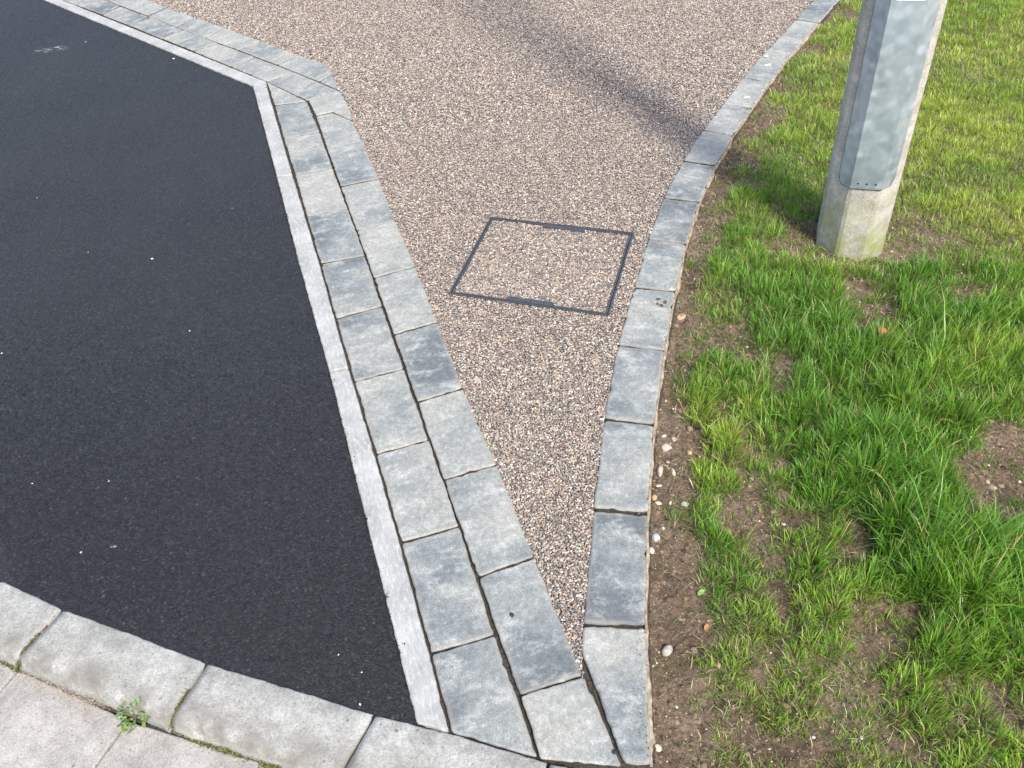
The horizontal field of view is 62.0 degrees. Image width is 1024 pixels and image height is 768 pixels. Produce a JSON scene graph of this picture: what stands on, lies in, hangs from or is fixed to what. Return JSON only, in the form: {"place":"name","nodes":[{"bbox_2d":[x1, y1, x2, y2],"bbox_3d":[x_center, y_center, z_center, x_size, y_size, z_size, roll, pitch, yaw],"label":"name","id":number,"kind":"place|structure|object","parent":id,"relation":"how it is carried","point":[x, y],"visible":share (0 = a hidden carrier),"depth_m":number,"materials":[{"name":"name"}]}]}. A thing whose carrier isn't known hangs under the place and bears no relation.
{"place":"outdoors","nodes":[
{"label":"outdoors","id":0,"kind":"place"},
{"bbox_2d":[0,663,267,767],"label":"paved footpath","id":1,"kind":"structure","parent":0,"point":[35,732],"depth_m":1.58,"materials":[{"name":"concrete"}]},
{"bbox_2d":[5,670,115,721],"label":"sand","id":2,"kind":"structure","parent":1,"relation":"on","point":[71,695],"depth_m":1.65,"materials":[{"name":"soil"}]},
{"bbox_2d":[0,0,426,728],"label":"asphalt driveway","id":3,"kind":"structure","parent":0,"point":[176,466],"depth_m":2.24,"materials":[{"name":"black asphalt"}]},
{"bbox_2d":[45,0,452,734],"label":"concrete edging","id":4,"kind":"object","parent":3,"relation":"on","point":[419,672],"visible":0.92,"depth_m":2.08,"materials":[{"name":"grey concrete"}]},
{"bbox_2d":[148,0,812,677],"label":"gravel path","id":5,"kind":"structure","parent":0,"point":[470,118],"depth_m":3.10,"materials":[{"name":"brown gravel"}]},
{"bbox_2d":[449,217,633,317],"bbox_3d":[0.098,-0.348,2.559,0.468,0.044,0.417,9,45,13],"label":"inspection cover","id":6,"kind":"object","parent":5,"relation":"on","point":[571,268],"visible":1,"depth_m":2.54,"materials":[{"name":"gravel"}]},
{"bbox_2d":[643,0,1023,767],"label":"lawn soil","id":7,"kind":"structure","parent":0,"point":[695,556],"depth_m":1.83,"materials":[{"name":"brown soil"}]},
{"bbox_2d":[652,533,659,541],"bbox_3d":[0.309,0.329,1.829,0.018,0.013,0.018,-18,46,-15],"label":"pebble","id":8,"kind":"object","parent":7,"relation":"on","point":[655,537],"visible":1,"depth_m":1.82,"materials":[{"name":"grey stone"}]},
{"bbox_2d":[655,744,661,751],"bbox_3d":[0.259,0.646,1.512,0.015,0.009,0.014,20,48,23],"label":"pebble","id":9,"kind":"object","parent":7,"relation":"on","point":[658,747],"visible":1,"depth_m":1.51,"materials":[{"name":"beige stone"}]},
{"bbox_2d":[657,465,662,476],"bbox_3d":[0.341,0.201,1.962,0.013,0.016,0.034,2,44,6],"label":"pebble","id":10,"kind":"object","parent":7,"relation":"on","point":[660,470],"visible":0.98,"depth_m":1.96,"materials":[{"name":"beige stone"}]},
{"bbox_2d":[661,444,671,451],"bbox_3d":[0.363,0.150,2.013,0.024,0.015,0.021,-23,47,-19],"label":"pebble","id":11,"kind":"object","parent":7,"relation":"on","point":[665,447],"visible":1,"depth_m":2.01,"materials":[{"name":"beige stone"}]},
{"bbox_2d":[662,644,672,656],"bbox_3d":[0.299,0.513,1.642,0.026,0.016,0.018,-30,50,-25],"label":"pebble","id":12,"kind":"object","parent":7,"relation":"on","point":[667,650],"visible":1,"depth_m":1.64,"materials":[{"name":"white stone"}]},
{"bbox_2d":[676,313,685,319],"bbox_3d":[0.468,-0.187,2.360,0.032,0.009,0.025,-23,47,-19],"label":"pebble","id":13,"kind":"object","parent":7,"relation":"on","point":[681,316],"visible":1,"depth_m":2.36,"materials":[{"name":"stone"}]},
{"bbox_2d":[681,501,687,506],"bbox_3d":[0.382,0.266,1.887,0.014,0.012,0.017,-35,52,-29],"label":"pebble","id":14,"kind":"object","parent":7,"relation":"on","point":[684,503],"visible":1,"depth_m":1.88,"materials":[{"name":"beige stone"}]},
{"bbox_2d":[628,23,816,756],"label":"spilled soil","id":15,"kind":"structure","parent":7,"relation":"on","point":[659,389],"depth_m":2.20,"materials":[{"name":"brown soil"}]},
{"bbox_2d":[812,154,828,225],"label":"tall grass stalks","id":16,"kind":"object","parent":7,"relation":"on","point":[821,183],"depth_m":2.63,"materials":[{"name":"green plant"}]},
{"bbox_2d":[652,75,1020,767],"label":"soil clods","id":17,"kind":"object","parent":7,"relation":"on","point":[698,625],"visible":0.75,"depth_m":1.91,"materials":[{"name":"brown soil"}]},
{"bbox_2d":[653,0,1023,767],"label":"grass","id":18,"kind":"structure","parent":7,"relation":"on","point":[915,504],"depth_m":2.03,"materials":[{"name":"green plant"}]},
{"bbox_2d":[877,326,886,333],"bbox_3d":[0.965,-0.140,2.226,0.024,0.014,0.021,-11,72,-24],"label":"brick fragment","id":19,"kind":"object","parent":18,"relation":"on","point":[880,328],"visible":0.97,"depth_m":2.22,"materials":[{"name":"orange brick"}]},
{"bbox_2d":[816,0,947,261],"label":"lamp post","id":20,"kind":"object","parent":7,"relation":"on","point":[894,45],"visible":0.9,"depth_m":2.23,"materials":[{"name":"metal"}]},
{"label":"ground","id":21,"kind":"structure","parent":0,"visible":0},
{"bbox_2d":[63,0,338,104],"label":"block border","id":22,"kind":"object","parent":21,"relation":"on","point":[304,78],"visible":0.93,"depth_m":3.87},
{"bbox_2d":[0,582,566,767],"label":"kerb","id":23,"kind":"structure","parent":21,"relation":"on","point":[242,715],"depth_m":1.59,"materials":[{"name":"concrete"}]},
{"bbox_2d":[115,697,150,734],"bbox_3d":[-0.703,0.616,1.590,0.073,0.033,0.072,-4,44,0],"label":"weed","id":24,"kind":"object","parent":23,"relation":"on","point":[123,724],"visible":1,"depth_m":1.59,"materials":[{"name":"green plant"}]},
{"bbox_2d":[0,633,281,767],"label":"moss","id":25,"kind":"object","parent":23,"relation":"on","point":[223,750],"visible":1,"depth_m":1.57,"materials":[{"name":"green plant"}]},
{"bbox_2d":[267,82,620,767],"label":"block border","id":26,"kind":"object","parent":21,"relation":"on","point":[517,683],"visible":0.98,"depth_m":1.94,"materials":[{"name":"grey stone"}]},
{"bbox_2d":[581,0,840,767],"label":"garden edging","id":27,"kind":"object","parent":21,"relation":"on","point":[616,608],"visible":0.95,"depth_m":2.00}
]}

